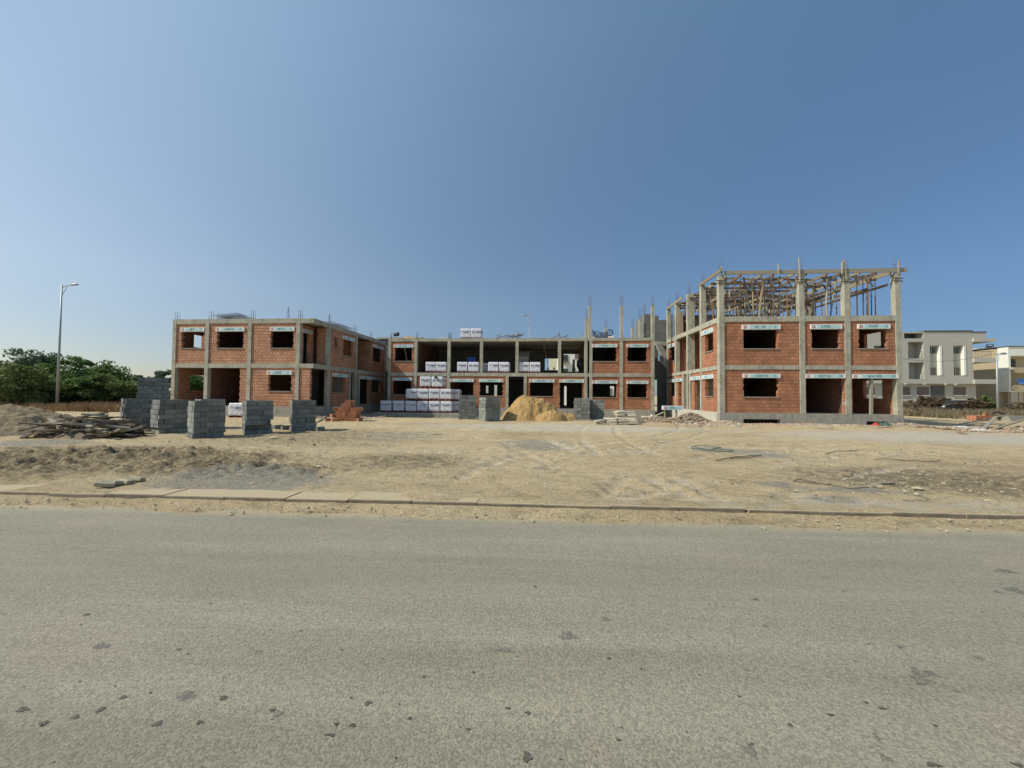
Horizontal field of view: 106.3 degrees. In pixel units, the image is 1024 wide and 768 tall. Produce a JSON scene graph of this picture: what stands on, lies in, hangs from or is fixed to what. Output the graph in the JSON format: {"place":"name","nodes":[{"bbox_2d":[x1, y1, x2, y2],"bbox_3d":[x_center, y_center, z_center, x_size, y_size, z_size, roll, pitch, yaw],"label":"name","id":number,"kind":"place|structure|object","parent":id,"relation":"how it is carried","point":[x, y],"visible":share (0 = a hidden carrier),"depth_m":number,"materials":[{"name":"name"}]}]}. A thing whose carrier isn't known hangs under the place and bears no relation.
{"place":"outdoors","nodes":[
{"label":"outdoors","id":0,"kind":"place"},
{"bbox_2d":[0,397,126,411],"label":"dry grass","id":1,"kind":"structure","parent":0,"point":[94,406],"depth_m":30.94,"materials":[{"name":"plant"}]},
{"bbox_2d":[316,415,392,418],"bbox_3d":[-11.355,2.276,26.612,5.131,0.366,3.864,0,-2,5],"label":"rubble","id":2,"kind":"object","parent":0,"point":[319,416],"visible":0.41,"depth_m":25.89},
{"bbox_2d":[387,415,500,418],"bbox_3d":[-5.381,2.636,30.121,9.377,0.252,0.877,0,-2,5],"label":"rubble","id":3,"kind":"object","parent":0,"point":[424,417],"visible":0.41,"depth_m":30.28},
{"bbox_2d":[0,505,1023,767],"bbox_3d":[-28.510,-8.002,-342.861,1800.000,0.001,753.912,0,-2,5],"label":"road","id":4,"kind":"structure","parent":0,"point":[394,609],"depth_m":2.74,"materials":[{"name":"asphalt"}]},
{"bbox_2d":[0,494,1023,534],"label":"gutter sand","id":5,"kind":"structure","parent":4,"relation":"on","point":[628,516],"depth_m":5.59,"materials":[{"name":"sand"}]},
{"bbox_2d":[0,484,1023,519],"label":"kerb","id":6,"kind":"structure","parent":4,"relation":"on","point":[301,496],"depth_m":6.00,"materials":[{"name":"concrete"}]},
{"bbox_2d":[3,544,1023,767],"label":"tar patches","id":7,"kind":"object","parent":4,"relation":"on","point":[747,747],"visible":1,"depth_m":2.46,"materials":[{"name":"asphalt"}]},
{"bbox_2d":[15,544,1022,767],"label":"oil stains","id":8,"kind":"object","parent":4,"relation":"on","point":[525,756],"visible":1,"depth_m":2.07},
{"bbox_2d":[0,395,1023,514],"bbox_3d":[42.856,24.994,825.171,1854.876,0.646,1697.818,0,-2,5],"label":"ground","id":9,"kind":"structure","parent":0,"point":[648,473],"depth_m":9.03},
{"bbox_2d":[1,347,63,375],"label":"broadleaf tree","id":10,"kind":"object","parent":9,"relation":"on","point":[23,360],"visible":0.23,"depth_m":44.97,"materials":[{"name":"green plant"}]},
{"bbox_2d":[0,360,74,406],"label":"broadleaf tree","id":11,"kind":"object","parent":9,"relation":"on","point":[32,388],"visible":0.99,"depth_m":33.57,"materials":[{"name":"green plant"}]},
{"bbox_2d":[0,403,74,436],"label":"earth mound","id":12,"kind":"object","parent":9,"relation":"on","point":[11,416],"visible":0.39,"depth_m":14.70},
{"bbox_2d":[4,381,76,404],"bbox_3d":[-46.441,1.087,36.992,6.247,3.405,5.167,0,-2,5],"label":"broadleaf tree","id":13,"kind":"object","parent":9,"relation":"on","point":[67,394],"visible":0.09,"depth_m":37.67,"materials":[{"name":"green plant"}]},
{"bbox_2d":[28,352,62,373],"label":"broadleaf tree","id":14,"kind":"object","parent":9,"relation":"on","point":[37,359],"visible":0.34,"depth_m":46.44,"materials":[{"name":"green plant"}]},
{"bbox_2d":[18,374,86,403],"bbox_3d":[-46.494,0.640,39.231,6.260,3.766,6.650,0,-2,21],"label":"broadleaf tree","id":15,"kind":"object","parent":9,"relation":"on","point":[65,376],"visible":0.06,"depth_m":39.13,"materials":[{"name":"green plant"}]},
{"bbox_2d":[37,355,91,380],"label":"broadleaf tree","id":16,"kind":"object","parent":9,"relation":"on","point":[75,361],"visible":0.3,"depth_m":45.42,"materials":[{"name":"green plant"}]},
{"bbox_2d":[55,283,78,404],"bbox_3d":[-37.972,-3.171,32.727,1.836,10.894,0.500,0,-2,5],"label":"street lamp","id":17,"kind":"object","parent":9,"relation":"on","point":[58,361],"visible":0.94,"depth_m":32.74,"materials":[{"name":"metal"}]},
{"bbox_2d":[46,375,115,403],"bbox_3d":[-44.809,0.807,40.102,5.590,3.514,6.673,1,-2,-29],"label":"broadleaf tree","id":18,"kind":"object","parent":9,"relation":"on","point":[78,385],"visible":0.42,"depth_m":38.69,"materials":[{"name":"green plant"}]},
{"bbox_2d":[70,359,95,392],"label":"broadleaf tree","id":19,"kind":"object","parent":9,"relation":"on","point":[91,364],"visible":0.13,"depth_m":49.10,"materials":[{"name":"green plant"}]},
{"bbox_2d":[42,421,146,439],"bbox_3d":[-15.304,1.803,14.104,3.990,0.980,1.995,0,-2,5],"label":"rubble pile","id":20,"kind":"object","parent":9,"relation":"on","point":[80,435],"visible":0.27,"depth_m":13.38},
{"bbox_2d":[36,428,74,431],"bbox_3d":[-15.758,1.594,13.524,0.149,0.077,1.274,-1,-2,40],"label":"plank","id":21,"kind":"object","parent":20,"relation":"on","point":[54,429],"visible":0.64,"depth_m":13.30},
{"bbox_2d":[18,422,75,427],"bbox_3d":[-16.244,1.470,13.591,1.690,0.274,0.128,1,-2,-21],"label":"plank","id":22,"kind":"object","parent":21,"relation":"on","point":[40,424],"visible":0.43,"depth_m":13.41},
{"bbox_2d":[93,481,116,486],"bbox_3d":[-6.933,1.702,6.545,0.260,0.070,0.120,12,6,-35],"label":"kerb fragment","id":23,"kind":"object","parent":9,"relation":"on","point":[105,484],"visible":1,"depth_m":6.51,"materials":[{"name":"concrete"}]},
{"bbox_2d":[76,373,137,402],"bbox_3d":[-42.492,0.944,40.748,5.137,4.233,5.493,1,-2,-22],"label":"broadleaf tree","id":24,"kind":"object","parent":9,"relation":"on","point":[119,386],"visible":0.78,"depth_m":39.61,"materials":[{"name":"green plant"}]},
{"bbox_2d":[84,360,136,389],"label":"broadleaf tree","id":25,"kind":"object","parent":9,"relation":"on","point":[104,368],"visible":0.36,"depth_m":46.66,"materials":[{"name":"green plant"}]},
{"bbox_2d":[114,477,133,484],"bbox_3d":[-6.853,1.709,6.780,0.312,0.070,0.120,9,-9,11],"label":"kerb fragment","id":26,"kind":"object","parent":9,"relation":"on","point":[126,481],"visible":0.82,"depth_m":6.74,"materials":[{"name":"concrete"}]},
{"bbox_2d":[120,398,147,419],"bbox_3d":[-17.030,1.320,17.371,0.938,1.328,0.964,-1,-2,40],"label":"concrete block stack","id":27,"kind":"object","parent":9,"relation":"on","point":[122,405],"visible":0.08,"depth_m":16.95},
{"bbox_2d":[127,475,145,481],"bbox_3d":[-6.799,1.714,6.946,0.260,0.070,0.120,9,-22,-1],"label":"kerb fragment","id":28,"kind":"object","parent":9,"relation":"on","point":[140,479],"visible":0.9,"depth_m":6.90,"materials":[{"name":"concrete"}]},
{"bbox_2d":[123,399,155,428],"bbox_3d":[-15.673,1.298,16.155,0.938,1.328,0.971,-1,-2,44],"label":"concrete block stack","id":29,"kind":"object","parent":9,"relation":"on","point":[138,409],"visible":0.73,"depth_m":15.84,"materials":[{"name":"concrete"}]},
{"bbox_2d":[141,398,168,399],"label":"concrete block stack","id":30,"kind":"object","parent":9,"relation":"on","point":[157,398],"visible":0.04,"depth_m":17.75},
{"bbox_2d":[136,377,169,397],"bbox_3d":[-16.609,0.189,17.785,1.098,0.946,1.034,2,-2,-44],"label":"concrete block stack","id":31,"kind":"object","parent":30,"relation":"on","point":[155,388],"visible":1,"depth_m":17.42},
{"bbox_2d":[150,369,170,387],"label":"broadleaf tree","id":32,"kind":"object","parent":9,"relation":"on","point":[161,374],"visible":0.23,"depth_m":51.62,"materials":[{"name":"green plant"}]},
{"bbox_2d":[150,399,188,433],"bbox_3d":[-13.809,1.296,15.492,0.938,1.328,0.960,-1,-2,33],"label":"concrete block stack","id":33,"kind":"object","parent":9,"relation":"on","point":[169,416],"visible":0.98,"depth_m":15.21,"materials":[{"name":"concrete"}]},
{"bbox_2d":[6,445,357,471],"bbox_3d":[-8.681,1.813,9.845,11.533,0.149,3.332,0,-2,5],"label":"rubble","id":34,"kind":"object","parent":9,"relation":"on","point":[88,451],"visible":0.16,"depth_m":9.88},
{"bbox_2d":[169,375,203,393],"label":"broadleaf tree","id":35,"kind":"object","parent":9,"relation":"on","point":[196,381],"visible":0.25,"depth_m":49.32,"materials":[{"name":"green plant"}]},
{"bbox_2d":[186,401,225,438],"bbox_3d":[-11.121,1.278,13.982,0.939,1.328,0.955,-1,-2,40],"label":"concrete block stack","id":36,"kind":"object","parent":9,"relation":"on","point":[206,419],"visible":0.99,"depth_m":13.67,"materials":[{"name":"concrete"}]},
{"bbox_2d":[228,403,242,417],"bbox_3d":[-17.988,1.723,25.405,0.958,0.933,0.932,1,-2,0],"label":"wrapped pallet","id":37,"kind":"object","parent":9,"relation":"on","point":[234,409],"visible":0.59,"depth_m":24.98,"materials":[{"name":"plastic"}]},
{"bbox_2d":[242,400,272,434],"bbox_3d":[-10.177,1.325,15.367,0.941,1.328,0.940,2,-2,-42],"label":"concrete block stack","id":38,"kind":"object","parent":9,"relation":"on","point":[257,416],"visible":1,"depth_m":15.07,"materials":[{"name":"concrete"}]},
{"bbox_2d":[170,307,385,416],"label":"unfinished building","id":39,"kind":"structure","parent":9,"relation":"on","point":[282,363],"depth_m":26.91,"materials":[{"name":"brick"}]},
{"bbox_2d":[213,312,255,318],"bbox_3d":[-19.570,-4.766,27.241,2.649,0.600,1.108,0,-2,5],"label":"rebar cage pile","id":40,"kind":"object","parent":39,"relation":"on","point":[232,316],"visible":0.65,"depth_m":27.02,"materials":[{"name":"metal"}]},
{"bbox_2d":[289,400,316,431],"bbox_3d":[-9.090,1.371,16.689,0.961,1.328,0.934,2,-2,-35],"label":"concrete block stack","id":41,"kind":"object","parent":9,"relation":"on","point":[302,415],"visible":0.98,"depth_m":16.33,"materials":[{"name":"concrete"}]},
{"bbox_2d":[325,400,362,421],"bbox_3d":[-9.798,1.584,22.527,2.156,1.226,0.981,0,-2,5],"label":"brick stack","id":42,"kind":"object","parent":9,"relation":"on","point":[348,411],"visible":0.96,"depth_m":22.37,"materials":[{"name":"brick"}]},
{"bbox_2d":[377,337,422,400],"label":"wall","id":43,"kind":"structure","parent":9,"relation":"on","point":[384,339],"depth_m":38.36,"materials":[{"name":"concrete"}]},
{"bbox_2d":[458,395,475,419],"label":"concrete block stack","id":44,"kind":"object","parent":9,"relation":"on","point":[467,407],"visible":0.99,"depth_m":24.93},
{"bbox_2d":[479,397,500,420],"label":"concrete block stack","id":45,"kind":"object","parent":9,"relation":"on","point":[489,408],"visible":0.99,"depth_m":23.69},
{"bbox_2d":[0,431,1023,500],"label":"clods","id":46,"kind":"object","parent":9,"relation":"on","point":[974,493],"visible":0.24,"depth_m":8.37,"materials":[{"name":"soil"}]},
{"bbox_2d":[372,295,654,417],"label":"unfinished building","id":47,"kind":"structure","parent":9,"relation":"on","point":[624,367],"depth_m":33.34,"materials":[{"name":"concrete"}]},
{"bbox_2d":[380,401,392,411],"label":"wrapped pallet","id":48,"kind":"object","parent":47,"relation":"on","point":[386,406],"visible":0.81,"depth_m":31.39,"materials":[{"name":"white plastic"}]},
{"bbox_2d":[393,401,405,411],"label":"wrapped pallet","id":49,"kind":"object","parent":47,"relation":"on","point":[398,406],"visible":0.9,"depth_m":31.30,"materials":[{"name":"white plastic"}]},
{"bbox_2d":[405,401,416,411],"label":"wrapped pallet","id":50,"kind":"object","parent":47,"relation":"on","point":[410,406],"visible":0.85,"depth_m":31.21,"materials":[{"name":"white plastic"}]},
{"bbox_2d":[406,389,417,399],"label":"wrapped pallet","id":51,"kind":"object","parent":50,"relation":"on","point":[412,394],"visible":0.79,"depth_m":31.25,"materials":[{"name":"white plastic"}]},
{"bbox_2d":[417,401,428,412],"bbox_3d":[-7.232,1.863,31.554,0.958,0.933,0.932,0,-2,5],"label":"wrapped pallet","id":52,"kind":"object","parent":47,"relation":"on","point":[422,406],"visible":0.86,"depth_m":31.13,"materials":[{"name":"white plastic"}]},
{"bbox_2d":[417,389,428,399],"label":"wrapped pallet","id":53,"kind":"object","parent":52,"relation":"on","point":[423,394],"visible":0.83,"depth_m":31.17,"materials":[{"name":"plastic"}]},
{"bbox_2d":[420,376,431,387],"bbox_3d":[-7.022,-0.134,31.644,0.958,0.932,0.933,0,-2,3],"label":"wrapped pallet","id":54,"kind":"object","parent":53,"relation":"on","point":[425,382],"visible":0.91,"depth_m":31.22,"materials":[{"name":"plastic"}]},
{"bbox_2d":[426,362,435,372],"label":"wrapped pallet","id":55,"kind":"object","parent":47,"relation":"on","point":[430,367],"visible":0.8,"depth_m":33.46,"materials":[{"name":"plastic"}]},
{"bbox_2d":[429,401,440,412],"bbox_3d":[-6.252,1.869,31.473,0.958,0.932,0.933,0,-2,5],"label":"wrapped pallet","id":56,"kind":"object","parent":47,"relation":"on","point":[434,406],"visible":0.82,"depth_m":31.05,"materials":[{"name":"plastic"}]},
{"bbox_2d":[429,389,440,399],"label":"wrapped pallet","id":57,"kind":"object","parent":56,"relation":"on","point":[434,394],"visible":0.86,"depth_m":31.09,"materials":[{"name":"plastic"}]},
{"bbox_2d":[432,377,445,387],"bbox_3d":[-6.023,-0.128,31.561,0.958,0.933,0.933,0,-2,8],"label":"wrapped pallet","id":58,"kind":"object","parent":57,"relation":"on","point":[439,382],"visible":0.98,"depth_m":31.15,"materials":[{"name":"plastic"}]},
{"bbox_2d":[436,362,446,372],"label":"wrapped pallet","id":59,"kind":"object","parent":47,"relation":"on","point":[441,367],"visible":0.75,"depth_m":33.39,"materials":[{"name":"plastic"}]},
{"bbox_2d":[440,401,453,412],"bbox_3d":[-5.288,1.875,31.393,0.958,0.932,0.933,0,-2,4],"label":"wrapped pallet","id":60,"kind":"object","parent":47,"relation":"on","point":[447,406],"visible":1,"depth_m":30.97,"materials":[{"name":"plastic"}]},
{"bbox_2d":[440,389,453,400],"bbox_3d":[-5.311,0.876,31.443,0.958,0.933,0.933,0,-2,6],"label":"wrapped pallet","id":61,"kind":"object","parent":60,"relation":"on","point":[446,394],"visible":1,"depth_m":31.03,"materials":[{"name":"plastic"}]},
{"bbox_2d":[454,401,458,411],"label":"wrapped pallet","id":62,"kind":"object","parent":47,"relation":"on","point":[456,405],"visible":0.35,"depth_m":31.89,"materials":[{"name":"plastic"}]},
{"bbox_2d":[448,389,461,400],"bbox_3d":[-4.803,0.926,32.383,0.958,0.932,0.933,0,-2,6],"label":"wrapped pallet","id":63,"kind":"object","parent":62,"relation":"on","point":[457,392],"visible":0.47,"depth_m":31.94,"materials":[{"name":"plastic"}]},
{"bbox_2d":[457,362,468,372],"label":"wrapped pallet","id":64,"kind":"object","parent":47,"relation":"on","point":[462,367],"visible":0.84,"depth_m":33.23,"materials":[{"name":"plastic"}]},
{"bbox_2d":[461,329,470,337],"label":"wrapped pallet","id":65,"kind":"object","parent":47,"relation":"on","point":[465,333],"visible":0.69,"depth_m":33.65,"materials":[{"name":"plastic"}]},
{"bbox_2d":[468,362,479,372],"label":"wrapped pallet","id":66,"kind":"object","parent":47,"relation":"on","point":[473,367],"visible":0.94,"depth_m":33.15,"materials":[{"name":"plastic"}]},
{"bbox_2d":[471,328,482,337],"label":"wrapped pallet","id":67,"kind":"object","parent":47,"relation":"on","point":[476,332],"visible":0.84,"depth_m":33.58,"materials":[{"name":"plastic"}]},
{"bbox_2d":[488,362,499,372],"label":"wrapped pallet","id":68,"kind":"object","parent":47,"relation":"on","point":[493,367],"visible":0.88,"depth_m":33.02,"materials":[{"name":"plastic"}]},
{"bbox_2d":[499,362,510,372],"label":"wrapped pallet","id":69,"kind":"object","parent":47,"relation":"on","point":[504,367],"visible":1,"depth_m":32.94,"materials":[{"name":"plastic"}]},
{"bbox_2d":[519,362,529,372],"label":"wrapped pallet","id":70,"kind":"object","parent":47,"relation":"on","point":[524,367],"visible":0.97,"depth_m":32.79,"materials":[{"name":"white plastic"}]},
{"bbox_2d":[530,362,540,372],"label":"wrapped pallet","id":71,"kind":"object","parent":47,"relation":"on","point":[535,367],"visible":0.95,"depth_m":32.72,"materials":[{"name":"white plastic"}]},
{"bbox_2d":[9,417,1020,500],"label":"loose stones","id":72,"kind":"object","parent":9,"relation":"on","point":[844,479],"visible":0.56,"depth_m":9.27,"materials":[{"name":"stone"}]},
{"bbox_2d":[501,395,577,421],"bbox_3d":[1.528,1.648,25.066,5.985,1.853,3.990,0,-2,5],"label":"sand heap","id":73,"kind":"object","parent":9,"relation":"on","point":[524,408],"visible":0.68,"depth_m":24.47,"materials":[{"name":"sand"}]},
{"bbox_2d":[574,398,589,419],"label":"concrete block stack","id":74,"kind":"object","parent":9,"relation":"on","point":[581,408],"visible":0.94,"depth_m":24.87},
{"bbox_2d":[590,399,603,419],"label":"concrete block stack","id":75,"kind":"object","parent":9,"relation":"on","point":[596,408],"visible":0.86,"depth_m":25.50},
{"bbox_2d":[568,416,670,421],"bbox_3d":[8.151,2.454,26.367,9.032,0.631,5.162,0,-2,5],"label":"rubble","id":76,"kind":"object","parent":9,"relation":"on","point":[654,419],"visible":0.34,"depth_m":24.66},
{"bbox_2d":[636,307,672,414],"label":"building","id":77,"kind":"structure","parent":9,"relation":"on","point":[660,368],"depth_m":35.66,"materials":[{"name":"concrete"}]},
{"bbox_2d":[662,406,682,419],"bbox_3d":[10.217,1.905,24.466,1.235,1.028,0.256,0,-2,5],"label":"trestle","id":78,"kind":"object","parent":9,"relation":"on","point":[665,408],"visible":0.94,"depth_m":24.38,"materials":[{"name":"white"}]},
{"bbox_2d":[665,412,745,426],"bbox_3d":[11.222,2.059,22.498,3.802,0.776,2.737,0,-2,5],"label":"rubble","id":79,"kind":"object","parent":9,"relation":"on","point":[693,419],"visible":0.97,"depth_m":22.22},
{"bbox_2d":[691,445,733,451],"bbox_3d":[6.080,1.989,11.869,1.039,0.039,1.279,0,-2,5],"label":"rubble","id":80,"kind":"object","parent":9,"relation":"on","point":[711,449],"visible":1,"depth_m":11.69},
{"bbox_2d":[666,257,903,424],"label":"unfinished building","id":81,"kind":"structure","parent":9,"relation":"on","point":[800,367],"depth_m":23.41,"materials":[{"name":"brick"}]},
{"bbox_2d":[667,257,906,335],"bbox_3d":[18.419,-5.742,28.054,10.849,3.551,10.317,0,-2,5],"label":"timber falsework","id":82,"kind":"object","parent":81,"relation":"on","point":[745,298],"visible":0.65,"depth_m":24.19,"materials":[{"name":"wood"}]},
{"bbox_2d":[742,423,942,427],"bbox_3d":[18.499,2.343,22.306,11.965,0.299,1.403,0,-2,5],"label":"rubble","id":83,"kind":"object","parent":9,"relation":"on","point":[900,425],"visible":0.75,"depth_m":22.22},
{"bbox_2d":[903,400,919,409],"bbox_3d":[40.046,2.380,38.787,1.415,1.718,1.545,1,-2,-11],"label":"shrub","id":84,"kind":"object","parent":9,"relation":"on","point":[910,403],"visible":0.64,"depth_m":38.49,"materials":[{"name":"brown plant"}]},
{"bbox_2d":[866,330,995,408],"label":"apartment building","id":85,"kind":"structure","parent":9,"relation":"on","point":[936,371],"depth_m":53.54,"materials":[{"name":"paint"}]},
{"bbox_2d":[916,387,930,395],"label":"window","id":86,"kind":"structure","parent":85,"relation":"in","point":[923,391],"depth_m":53.93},
{"bbox_2d":[931,386,944,399],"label":"door","id":87,"kind":"structure","parent":85,"relation":"in","point":[936,391],"depth_m":53.74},
{"bbox_2d":[953,387,967,395],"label":"window","id":88,"kind":"structure","parent":85,"relation":"in","point":[957,391],"depth_m":53.54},
{"bbox_2d":[915,395,946,409],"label":"shrub","id":89,"kind":"object","parent":9,"relation":"on","point":[922,401],"visible":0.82,"depth_m":42.82,"materials":[{"name":"brown plant"}]},
{"bbox_2d":[938,400,969,410],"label":"parked car","id":90,"kind":"object","parent":9,"relation":"on","point":[947,404],"visible":0.24,"depth_m":44.56,"materials":[{"name":"black paint"}]},
{"bbox_2d":[903,405,1023,418],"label":"weeds","id":91,"kind":"object","parent":9,"relation":"on","point":[938,413],"visible":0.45,"depth_m":33.83,"materials":[{"name":"plant"}]},
{"bbox_2d":[951,397,992,409],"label":"shrub","id":92,"kind":"object","parent":9,"relation":"on","point":[977,403],"visible":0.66,"depth_m":41.62,"materials":[{"name":"brown plant"}]},
{"bbox_2d":[925,426,1023,432],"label":"rubble","id":93,"kind":"object","parent":9,"relation":"on","point":[1020,429],"visible":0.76,"depth_m":20.30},
{"bbox_2d":[991,419,1023,429],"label":"plank","id":94,"kind":"object","parent":93,"relation":"on","point":[1005,425],"visible":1,"depth_m":21.25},
{"bbox_2d":[967,415,984,420],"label":"brick stack","id":95,"kind":"object","parent":9,"relation":"on","point":[972,418],"visible":0.89,"depth_m":28.07,"materials":[{"name":"brick"}]},
{"bbox_2d":[981,395,995,409],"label":"shrub","id":96,"kind":"object","parent":9,"relation":"on","point":[985,398],"visible":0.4,"depth_m":43.35,"materials":[{"name":"green plant"}]},
{"bbox_2d":[973,346,1023,409],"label":"apartment building","id":97,"kind":"structure","parent":9,"relation":"on","point":[1011,370],"depth_m":55.52,"materials":[{"name":"paint"}]},
{"bbox_2d":[996,352,1006,409],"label":"street lamp","id":98,"kind":"object","parent":9,"relation":"on","point":[997,388],"visible":0.91,"depth_m":42.66,"materials":[{"name":"metal"}]},
{"bbox_2d":[998,415,1023,420],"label":"concrete slab piece","id":99,"kind":"object","parent":9,"relation":"on","point":[1010,418],"visible":0.84,"depth_m":28.53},
{"bbox_2d":[1003,401,1023,411],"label":"shrub","id":100,"kind":"object","parent":9,"relation":"on","point":[1016,405],"visible":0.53,"depth_m":37.67,"materials":[{"name":"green plant"}]},
{"bbox_2d":[0,0,1023,395],"label":"sky","id":101,"kind":"structure","parent":0,"point":[429,168],"materials":[{"name":"blue"}]},
{"bbox_2d":[549,336,613,404],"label":"apartment building","id":102,"kind":"structure","parent":0,"point":[568,359],"depth_m":59.95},
{"bbox_2d":[160,425,1019,503],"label":"clods","id":103,"kind":"object","parent":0,"point":[659,450],"visible":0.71,"depth_m":9.40,"materials":[{"name":"soil"}]},
{"bbox_3d":[-14.353,1.575,13.625,0.875,0.132,0.515,0,-2,5],"label":"plank","id":104,"kind":"object","parent":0,"visible":0},
{"bbox_2d":[81,420,124,427],"bbox_3d":[-14.403,1.402,13.538,1.160,0.275,0.129,1,-2,-17],"label":"plank","id":105,"kind":"object","parent":104,"relation":"on","point":[106,423],"visible":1,"depth_m":13.52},
{"bbox_3d":[-15.383,1.430,13.482,0.788,0.250,0.582,0,-2,5],"label":"plank","id":106,"kind":"object","parent":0,"visible":0},
{"bbox_3d":[-14.887,1.242,13.632,0.624,0.117,0.658,0,-2,5],"label":"plank","id":107,"kind":"object","parent":106,"relation":"on","visible":0},
{"bbox_2d":[62,417,111,421],"bbox_3d":[-14.856,1.247,13.457,1.211,0.244,0.110,2,-2,-39],"label":"plank","id":108,"kind":"object","parent":107,"relation":"on","point":[87,419],"visible":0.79,"depth_m":13.41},
{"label":"plank","id":109,"kind":"object","parent":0,"visible":0},
{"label":"plank","id":110,"kind":"object","parent":109,"relation":"on","visible":0},
{"bbox_2d":[83,422,129,428],"bbox_3d":[-14.368,1.489,13.625,1.288,0.310,0.125,1,-2,-18],"label":"plank","id":111,"kind":"object","parent":110,"relation":"on","point":[111,426],"visible":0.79,"depth_m":13.61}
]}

